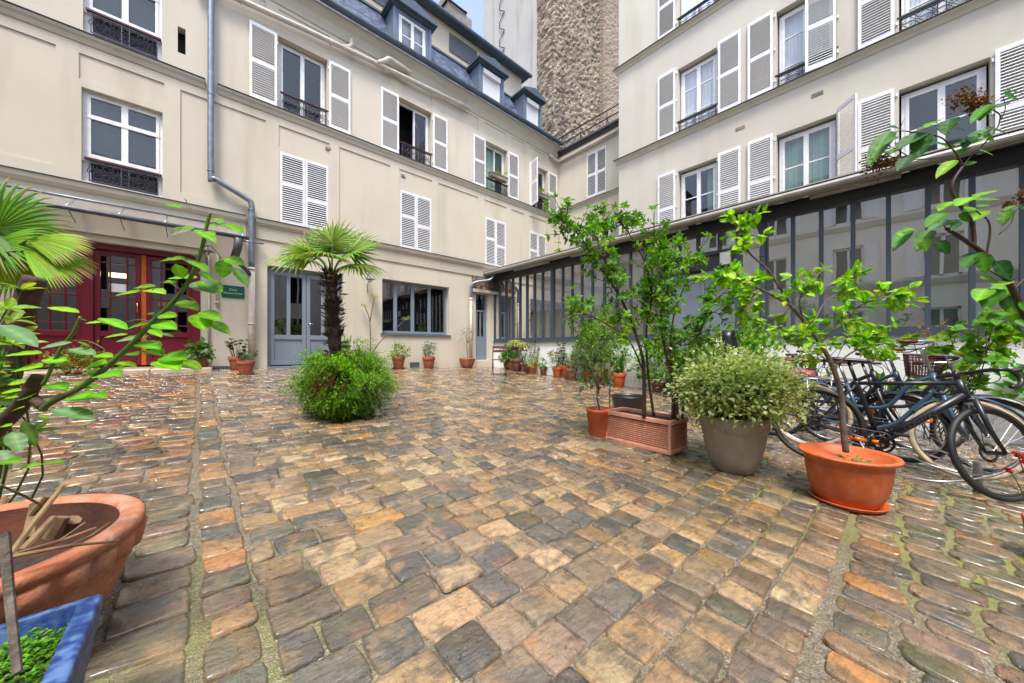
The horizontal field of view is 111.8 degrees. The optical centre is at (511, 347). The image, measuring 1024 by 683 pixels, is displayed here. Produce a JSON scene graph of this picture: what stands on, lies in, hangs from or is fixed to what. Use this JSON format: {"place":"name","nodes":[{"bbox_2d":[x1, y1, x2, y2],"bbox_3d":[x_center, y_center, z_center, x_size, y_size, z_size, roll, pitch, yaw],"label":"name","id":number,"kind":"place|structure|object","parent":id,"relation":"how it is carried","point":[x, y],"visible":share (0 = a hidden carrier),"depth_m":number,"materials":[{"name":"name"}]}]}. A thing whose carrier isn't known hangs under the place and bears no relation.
{"place":"outdoors","nodes":[
{"label":"outdoors","id":0,"kind":"place"},
{"bbox_2d":[433,0,553,124],"label":"sky","id":1,"kind":"structure","parent":0,"point":[474,8],"materials":[{"name":"blue"}]},
{"bbox_2d":[0,365,1023,682],"bbox_3d":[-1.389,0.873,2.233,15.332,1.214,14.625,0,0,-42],"label":"paving","id":2,"kind":"structure","parent":0,"point":[502,423],"depth_m":1.70,"materials":[{"name":"stone"}]},
{"bbox_2d":[0,275,47,478],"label":"leafy shrub","id":3,"kind":"object","parent":2,"relation":"on","point":[31,297],"visible":0.41,"depth_m":1.49,"materials":[{"name":"plant"}]},
{"bbox_2d":[0,282,61,502],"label":"leafy bush","id":4,"kind":"object","parent":2,"relation":"on","point":[10,304],"visible":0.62,"depth_m":1.26,"materials":[{"name":"green plant"}]},
{"bbox_2d":[0,177,98,303],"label":"fan palm","id":5,"kind":"object","parent":2,"relation":"on","point":[34,242],"visible":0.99,"depth_m":1.92,"materials":[{"name":"green plant"}]},
{"bbox_2d":[0,594,101,682],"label":"blue trough","id":6,"kind":"object","parent":2,"relation":"on","point":[57,644],"visible":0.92,"depth_m":0.71,"materials":[{"name":"plastic"}]},
{"bbox_2d":[0,531,22,674],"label":"wooden cane","id":7,"kind":"object","parent":6,"relation":"in","point":[9,597],"visible":1,"depth_m":0.66,"materials":[{"name":"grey wood"}]},
{"bbox_2d":[0,484,147,623],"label":"pot","id":8,"kind":"object","parent":2,"relation":"on","point":[67,549],"visible":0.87,"depth_m":1.01,"materials":[{"name":"ceramic"}]},
{"bbox_2d":[0,198,248,469],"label":"climbing rose","id":9,"kind":"object","parent":8,"relation":"in","point":[26,397],"visible":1,"depth_m":0.84,"materials":[{"name":"green plant"}]},
{"bbox_2d":[24,367,211,373],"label":"entrance steps","id":10,"kind":"structure","parent":2,"relation":"on","point":[158,370],"depth_m":6.52,"materials":[{"name":"stone"}]},
{"bbox_2d":[30,340,120,374],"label":"potted plant","id":11,"kind":"object","parent":10,"relation":"on","point":[65,369],"visible":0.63,"depth_m":5.78,"materials":[{"name":"green plant"}]},
{"bbox_2d":[182,337,215,366],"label":"potted plant","id":12,"kind":"object","parent":10,"relation":"on","point":[204,359],"visible":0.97,"depth_m":7.08,"materials":[{"name":"green plant"}]},
{"bbox_2d":[224,338,248,370],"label":"potted plant","id":13,"kind":"object","parent":2,"relation":"on","point":[232,359],"visible":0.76,"depth_m":7.43,"materials":[{"name":"orange plant"}]},
{"bbox_2d":[234,349,257,374],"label":"potted plant","id":14,"kind":"object","parent":2,"relation":"on","point":[246,366],"visible":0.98,"depth_m":6.88,"materials":[{"name":"green plant"}]},
{"bbox_2d":[0,0,563,370],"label":"apartment building","id":15,"kind":"structure","parent":2,"relation":"on","point":[403,127],"depth_m":8.35,"materials":[{"name":"beige paint"}]},
{"bbox_2d":[26,241,199,367],"bbox_3d":[-7.598,-0.790,6.707,2.330,2.340,0.180,0,0,-42],"label":"entrance door","id":16,"kind":"structure","parent":15,"relation":"in","point":[87,283],"depth_m":6.46,"materials":[{"name":"paint"}]},
{"bbox_2d":[94,250,140,365],"bbox_3d":[-7.621,-0.750,6.710,0.600,2.180,0.065,0,0,-42],"label":"door leaf","id":17,"kind":"structure","parent":15,"relation":"in","point":[110,344],"depth_m":6.66,"materials":[{"name":"paint"}]},
{"bbox_2d":[83,90,162,175],"bbox_3d":[-7.616,-4.150,6.832,1.050,1.280,0.180,0,0,-42],"label":"window","id":18,"kind":"structure","parent":15,"relation":"in","point":[101,141],"depth_m":6.79,"materials":[{"name":"white paint"}]},
{"bbox_2d":[84,0,161,40],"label":"window","id":19,"kind":"structure","parent":15,"relation":"in","point":[144,15],"depth_m":6.96,"materials":[{"name":"white paint"}]},
{"bbox_2d":[147,256,191,364],"bbox_3d":[-7.090,-0.750,7.189,0.670,2.180,0.065,0,0,-42],"label":"door leaf","id":20,"kind":"structure","parent":15,"relation":"in","point":[169,344],"depth_m":7.16,"materials":[{"name":"paint"}]},
{"bbox_2d":[222,285,243,298],"bbox_3d":[-6.266,-1.260,7.792,0.400,0.270,0.018,0,0,-42],"label":"court sign","id":21,"kind":"object","parent":15,"relation":"attached to","point":[229,291],"visible":1,"depth_m":7.79,"materials":[{"name":"green metal"}]},
{"bbox_2d":[270,270,305,364],"bbox_3d":[-5.575,-0.730,8.645,0.760,2.300,0.055,0,0,-42],"label":"door leaf","id":22,"kind":"structure","parent":15,"relation":"in","point":[281,346],"depth_m":8.62,"materials":[{"name":"grey paint"}]},
{"bbox_2d":[278,42,324,123],"bbox_3d":[-5.385,-6.665,8.890,1.040,1.730,0.085,0,0,-42],"label":"window","id":23,"kind":"structure","parent":15,"relation":"in","point":[281,47],"depth_m":8.85,"materials":[{"name":"white paint"}]},
{"bbox_2d":[267,266,340,368],"bbox_3d":[-5.261,-0.715,8.871,1.680,2.510,0.260,0,0,-42],"label":"grey door","id":24,"kind":"structure","parent":15,"relation":"in","point":[269,268],"depth_m":8.36,"materials":[{"name":"paint"}]},
{"bbox_2d":[306,275,337,361],"bbox_3d":[-5.003,-0.730,9.161,0.760,2.300,0.055,0,0,-42],"label":"door leaf","id":25,"kind":"structure","parent":15,"relation":"in","point":[311,341],"depth_m":9.00,"materials":[{"name":"grey paint"}]},
{"bbox_2d":[373,0,386,6],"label":"attic window","id":26,"kind":"structure","parent":15,"relation":"in","point":[381,2],"depth_m":10.67,"materials":[{"name":"grey glass"}]},
{"bbox_2d":[399,102,427,164],"bbox_3d":[-3.125,-6.665,10.931,1.050,1.730,0.085,0,0,-42],"label":"window","id":27,"kind":"structure","parent":15,"relation":"in","point":[414,111],"depth_m":11.04,"materials":[{"name":"white paint"}]},
{"bbox_2d":[382,280,445,334],"bbox_3d":[-3.071,-1.230,10.976,2.250,1.580,0.090,0,0,-42],"label":"window","id":28,"kind":"structure","parent":15,"relation":"in","point":[394,283],"depth_m":10.91,"materials":[{"name":"grey paint"}]},
{"bbox_2d":[449,32,476,63],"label":"attic window","id":29,"kind":"structure","parent":15,"relation":"in","point":[457,47],"depth_m":12.63,"materials":[{"name":"grey glass"}]},
{"bbox_2d":[476,295,485,359],"bbox_3d":[-1.157,-0.740,12.556,0.530,2.360,0.070,0,0,-42],"label":"corner door","id":30,"kind":"structure","parent":15,"relation":"in","point":[480,340],"depth_m":12.58,"materials":[{"name":"grey paint"}]},
{"bbox_2d":[486,145,503,193],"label":"window","id":31,"kind":"structure","parent":15,"relation":"in","point":[494,158],"depth_m":13.19,"materials":[{"name":"white paint"}]},
{"bbox_2d":[488,168,507,183],"bbox_3d":[-0.542,-6.483,12.911,0.858,0.541,0.348,0,0,-42],"label":"window box","id":32,"kind":"object","parent":15,"relation":"attached to","point":[497,177],"visible":1,"depth_m":12.81,"materials":[{"name":"grey plastic"}]},
{"bbox_2d":[535,171,543,209],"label":"window","id":33,"kind":"structure","parent":15,"relation":"in","point":[539,172],"depth_m":14.89,"materials":[{"name":"white paint"}]},
{"bbox_2d":[538,187,549,200],"bbox_3d":[1.245,-6.448,14.457,0.359,0.472,0.886,0,0,38],"label":"window box","id":34,"kind":"object","parent":15,"relation":"attached to","point":[542,196],"visible":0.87,"depth_m":14.42,"materials":[{"name":"grey plastic"}]},
{"bbox_2d":[256,218,401,420],"bbox_3d":[-2.051,-0.343,4.017,1.531,2.500,1.265,0,0,-42],"label":"fan palm","id":35,"kind":"object","parent":2,"relation":"on","point":[338,394],"visible":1,"depth_m":3.92,"materials":[{"name":"plant"}]},
{"bbox_2d":[360,294,409,364],"bbox_3d":[-3.554,-0.464,9.782,1.430,2.058,0.443,0,0,-27],"label":"potted plant","id":36,"kind":"object","parent":2,"relation":"on","point":[369,340],"visible":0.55,"depth_m":9.62,"materials":[{"name":"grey plant"}]},
{"bbox_2d":[384,341,412,368],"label":"potted plant","id":37,"kind":"object","parent":2,"relation":"on","point":[398,361],"visible":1,"depth_m":9.84,"materials":[{"name":"green plant"}]},
{"bbox_2d":[421,341,436,367],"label":"potted plant","id":38,"kind":"object","parent":2,"relation":"on","point":[428,360],"visible":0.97,"depth_m":10.53,"materials":[{"name":"green plant"}]},
{"bbox_2d":[455,326,478,367],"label":"potted plant","id":39,"kind":"object","parent":2,"relation":"on","point":[467,362],"visible":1,"depth_m":11.46,"materials":[{"name":"grey plant"}]},
{"bbox_2d":[492,346,506,376],"bbox_3d":[-0.349,0.363,9.558,0.400,0.848,0.515,0,0,-7],"label":"folding chair","id":40,"kind":"object","parent":2,"relation":"on","point":[499,347],"visible":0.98,"depth_m":9.38,"materials":[{"name":"metal"}]},
{"bbox_2d":[498,344,518,369],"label":"potted plant","id":41,"kind":"object","parent":2,"relation":"on","point":[501,356],"visible":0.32,"depth_m":11.69,"materials":[{"name":"green plant"}]},
{"bbox_2d":[499,344,524,369],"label":"potted plant","id":42,"kind":"object","parent":2,"relation":"on","point":[509,365],"visible":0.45,"depth_m":11.57,"materials":[{"name":"green plant"}]},
{"bbox_2d":[507,346,522,370],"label":"potted plant","id":43,"kind":"object","parent":2,"relation":"on","point":[517,361],"visible":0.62,"depth_m":11.38,"materials":[{"name":"green plant"}]},
{"bbox_2d":[509,350,527,374],"bbox_3d":[0.187,0.431,10.142,0.560,0.741,0.560,0,0,31],"label":"folding table","id":44,"kind":"object","parent":2,"relation":"on","point":[522,360],"visible":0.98,"depth_m":10.07,"materials":[{"name":"metal"}]},
{"bbox_2d":[507,340,522,349],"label":"potted plant","id":45,"kind":"object","parent":44,"relation":"on","point":[513,344],"visible":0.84,"depth_m":10.10,"materials":[{"name":"green plant"}]},
{"bbox_2d":[515,342,530,349],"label":"potted plant","id":46,"kind":"object","parent":44,"relation":"on","point":[522,345],"visible":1,"depth_m":10.00,"materials":[{"name":"green plant"}]},
{"bbox_2d":[518,335,536,371],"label":"potted plant","id":47,"kind":"object","parent":2,"relation":"on","point":[525,366],"visible":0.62,"depth_m":11.17,"materials":[{"name":"green plant"}]},
{"bbox_2d":[523,353,539,373],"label":"potted plant","id":48,"kind":"object","parent":2,"relation":"on","point":[531,368],"visible":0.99,"depth_m":10.76,"materials":[{"name":"green plant"}]},
{"bbox_2d":[527,345,537,372],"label":"potted plant","id":49,"kind":"object","parent":2,"relation":"on","point":[535,370],"visible":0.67,"depth_m":10.95,"materials":[{"name":"green plant"}]},
{"bbox_2d":[537,358,547,374],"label":"potted plant","id":50,"kind":"object","parent":2,"relation":"on","point":[543,370],"visible":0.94,"depth_m":10.43,"materials":[{"name":"green plant"}]},
{"bbox_2d":[547,348,566,377],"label":"potted plant","id":51,"kind":"object","parent":2,"relation":"on","point":[557,370],"visible":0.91,"depth_m":10.04,"materials":[{"name":"green plant"}]},
{"bbox_2d":[555,331,577,377],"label":"potted plant","id":52,"kind":"object","parent":2,"relation":"on","point":[563,367],"visible":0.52,"depth_m":9.91,"materials":[{"name":"green plant"}]},
{"bbox_2d":[562,349,579,379],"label":"potted plant","id":53,"kind":"object","parent":2,"relation":"on","point":[568,369],"visible":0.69,"depth_m":9.51,"materials":[{"name":"green plant"}]},
{"bbox_2d":[549,103,618,250],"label":"link wing","id":54,"kind":"structure","parent":2,"relation":"on","point":[588,171],"depth_m":14.22,"materials":[{"name":"beige paint"}]},
{"bbox_2d":[568,318,603,380],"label":"potted plant","id":55,"kind":"object","parent":2,"relation":"on","point":[581,341],"visible":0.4,"depth_m":9.43,"materials":[{"name":"green plant"}]},
{"bbox_2d":[572,302,621,383],"bbox_3d":[2.348,-0.158,9.231,1.534,2.189,1.310,0,0,-42],"label":"potted plant","id":56,"kind":"object","parent":2,"relation":"on","point":[601,333],"visible":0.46,"depth_m":8.98,"materials":[{"name":"green plant"}]},
{"bbox_2d":[563,330,631,436],"bbox_3d":[0.922,0.381,3.912,0.800,1.154,0.730,0,0,-42],"label":"potted plant","id":57,"kind":"object","parent":2,"relation":"on","point":[597,418],"visible":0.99,"depth_m":3.80,"materials":[{"name":"green plant"}]},
{"bbox_2d":[606,342,634,386],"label":"potted plant","id":58,"kind":"object","parent":2,"relation":"on","point":[619,379],"visible":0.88,"depth_m":8.52,"materials":[{"name":"green plant"}]},
{"bbox_2d":[611,393,646,409],"bbox_3d":[1.788,0.852,5.307,0.530,0.250,0.530,0,0,-42],"label":"round basin","id":59,"kind":"object","parent":2,"relation":"on","point":[630,400],"visible":0.63,"depth_m":5.13,"materials":[{"name":"black plastic"}]},
{"bbox_2d":[544,191,751,455],"bbox_3d":[1.213,-0.246,3.377,1.822,2.466,1.170,0,0,4],"label":"potted shrub","id":60,"kind":"object","parent":2,"relation":"on","point":[658,432],"visible":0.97,"depth_m":3.23,"materials":[{"name":"plant"}]},
{"bbox_2d":[624,333,685,392],"bbox_3d":[3.353,0.344,8.055,1.366,1.396,1.386,0,0,-42],"label":"potted plant","id":61,"kind":"object","parent":2,"relation":"on","point":[660,385],"visible":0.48,"depth_m":7.89,"materials":[{"name":"green plant"}]},
{"bbox_2d":[662,335,722,389],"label":"potted plant","id":62,"kind":"object","parent":2,"relation":"on","point":[688,350],"visible":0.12,"depth_m":7.04,"materials":[{"name":"green plant"}]},
{"bbox_2d":[689,328,763,363],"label":"wall shrub","id":63,"kind":"object","parent":2,"relation":"on","point":[719,334],"visible":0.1,"depth_m":6.32,"materials":[{"name":"green plant"}]},
{"bbox_2d":[654,335,834,474],"bbox_3d":[1.889,0.451,2.968,1.260,1.154,1.254,0,0,-42],"label":"potted plant","id":64,"kind":"object","parent":2,"relation":"on","point":[732,399],"visible":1,"depth_m":2.73,"materials":[{"name":"green plant"}]},
{"bbox_2d":[483,126,1023,444],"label":"glazed workshop","id":65,"kind":"structure","parent":2,"relation":"on","point":[842,224],"depth_m":5.90,"materials":[{"name":"grey paint"}]},
{"bbox_2d":[666,273,704,393],"bbox_3d":[3.896,-0.070,7.808,0.072,3.140,0.830,0,0,-42],"label":"grey door panel","id":66,"kind":"structure","parent":65,"relation":"in","point":[696,289],"depth_m":7.74,"materials":[{"name":"paint"}]},
{"bbox_2d":[705,270,734,343],"bbox_3d":[4.377,-0.070,7.275,0.072,3.140,0.575,0,0,-42],"label":"grey door panel","id":67,"kind":"structure","parent":65,"relation":"in","point":[716,320],"depth_m":7.29,"materials":[{"name":"paint"}]},
{"bbox_2d":[716,321,802,368],"bbox_3d":[4.302,0.303,6.211,1.375,1.606,1.380,0,0,-15],"label":"potted plant","id":68,"kind":"object","parent":2,"relation":"on","point":[754,344],"visible":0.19,"depth_m":6.09,"materials":[{"name":"green plant"}]},
{"bbox_2d":[722,330,863,429],"bbox_3d":[4.044,0.428,5.147,0.597,1.357,1.742,-4,6,-44],"label":"bicycle","id":69,"kind":"object","parent":2,"relation":"on","point":[728,337],"visible":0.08,"depth_m":5.48,"materials":[{"name":"metal"}]},
{"bbox_2d":[687,203,929,514],"bbox_3d":[1.940,0.070,2.312,1.672,1.988,0.600,0,0,-6],"label":"potted tree","id":70,"kind":"object","parent":2,"relation":"on","point":[844,475],"visible":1,"depth_m":2.28,"materials":[{"name":"green plant"}]},
{"bbox_2d":[773,327,853,404],"bbox_3d":[4.440,0.406,5.119,0.695,1.472,0.794,0,0,-1],"label":"wall shrub","id":71,"kind":"object","parent":2,"relation":"on","point":[798,344],"visible":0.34,"depth_m":5.12,"materials":[{"name":"green plant"}]},
{"bbox_2d":[769,352,951,462],"bbox_3d":[3.534,0.578,3.853,0.590,1.046,1.743,-6,7,-39],"label":"bicycle","id":72,"kind":"object","parent":2,"relation":"on","point":[887,397],"visible":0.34,"depth_m":3.51,"materials":[{"name":"metal"}]},
{"bbox_2d":[773,353,969,453],"bbox_3d":[4.142,0.586,4.188,0.596,1.096,1.740,-4,5,-40],"label":"bicycle","id":73,"kind":"object","parent":2,"relation":"on","point":[908,367],"visible":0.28,"depth_m":3.88,"materials":[{"name":"metal"}]},
{"bbox_2d":[768,340,1023,480],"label":"bicycle","id":74,"kind":"object","parent":2,"relation":"on","point":[917,448],"visible":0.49,"depth_m":3.24,"materials":[{"name":"metal"}]},
{"bbox_2d":[772,357,1023,501],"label":"bicycle","id":75,"kind":"object","parent":2,"relation":"on","point":[961,397],"visible":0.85,"depth_m":2.75,"materials":[{"name":"black metal"}]},
{"bbox_2d":[853,436,1021,482],"bbox_3d":[3.396,0.921,2.838,0.887,0.291,0.261,0,0,30],"label":"cable lock","id":76,"kind":"object","parent":75,"relation":"attached to","point":[1011,465],"visible":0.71,"depth_m":2.75,"materials":[{"name":"metal"}]},
{"bbox_2d":[793,354,1023,472],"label":"bicycle","id":77,"kind":"object","parent":2,"relation":"on","point":[923,393],"visible":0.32,"depth_m":3.49,"materials":[{"name":"metal"}]},
{"bbox_2d":[835,439,982,492],"bbox_3d":[3.578,1.015,3.189,0.531,0.249,0.848,0,0,-42],"label":"bicycle stand","id":78,"kind":"object","parent":2,"relation":"on","point":[977,468],"visible":0.45,"depth_m":2.88,"materials":[{"name":"metal"}]},
{"bbox_2d":[853,309,1023,439],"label":"wall shrub","id":79,"kind":"object","parent":2,"relation":"on","point":[1000,333],"visible":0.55,"depth_m":4.21,"materials":[{"name":"green plant"}]},
{"bbox_2d":[859,83,1023,331],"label":"lilac branch","id":80,"kind":"object","parent":2,"relation":"on","point":[985,262],"visible":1,"depth_m":1.24,"materials":[{"name":"green plant"}]},
{"bbox_2d":[990,363,1023,408],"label":"potted plant","id":81,"kind":"object","parent":2,"relation":"on","point":[1007,383],"visible":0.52,"depth_m":4.57,"materials":[{"name":"green plant"}]},
{"bbox_2d":[1021,512,1023,527],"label":"clay pot","id":82,"kind":"object","parent":2,"relation":"on","point":[1022,515],"visible":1,"depth_m":1.83,"materials":[{"name":"ceramic"}]},
{"bbox_2d":[1002,450,1023,497],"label":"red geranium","id":83,"kind":"object","parent":82,"relation":"in","point":[1016,455],"visible":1,"depth_m":1.86,"materials":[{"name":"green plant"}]},
{"bbox_2d":[483,0,618,149],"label":"party wall building","id":84,"kind":"structure","parent":0,"point":[578,81],"depth_m":18.66,"materials":[{"name":"stone"}]},
{"bbox_2d":[613,0,1023,234],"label":"apartment building","id":85,"kind":"structure","parent":0,"point":[723,103],"depth_m":8.10,"materials":[{"name":"beige paint"}]},
{"bbox_2d":[681,162,716,217],"bbox_3d":[5.167,-3.925,9.535,0.180,1.950,0.930,0,0,-42],"label":"window","id":86,"kind":"structure","parent":85,"relation":"in","point":[712,169],"depth_m":9.45,"materials":[{"name":"white paint"}]},
{"bbox_2d":[681,54,716,129],"bbox_3d":[5.167,-6.915,9.535,0.180,1.710,0.930,0,0,-42],"label":"window","id":87,"kind":"structure","parent":85,"relation":"in","point":[698,84],"depth_m":9.53,"materials":[{"name":"white glass"}]},
{"bbox_2d":[681,0,716,23],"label":"window","id":88,"kind":"structure","parent":85,"relation":"in","point":[686,5],"depth_m":9.67,"materials":[{"name":"white paint"}]},
{"bbox_2d":[779,0,832,84],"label":"window","id":89,"kind":"structure","parent":85,"relation":"in","point":[791,25],"depth_m":7.98,"materials":[{"name":"white glass"}]},
{"bbox_2d":[779,120,835,191],"bbox_3d":[6.682,-3.925,7.858,0.180,1.950,0.970,0,0,-42],"label":"window","id":90,"kind":"structure","parent":85,"relation":"in","point":[808,156],"depth_m":7.82,"materials":[{"name":"white paint"}]},
{"bbox_2d":[901,0,965,28],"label":"window","id":91,"kind":"structure","parent":85,"relation":"in","point":[907,6],"depth_m":6.65,"materials":[{"name":"white paint"}]},
{"bbox_2d":[901,66,985,155],"bbox_3d":[7.930,-3.925,6.404,0.085,1.950,0.980,0,0,-42],"label":"window","id":92,"kind":"structure","parent":85,"relation":"in","point":[980,74],"depth_m":6.38,"materials":[{"name":"white paint"}]}
]}

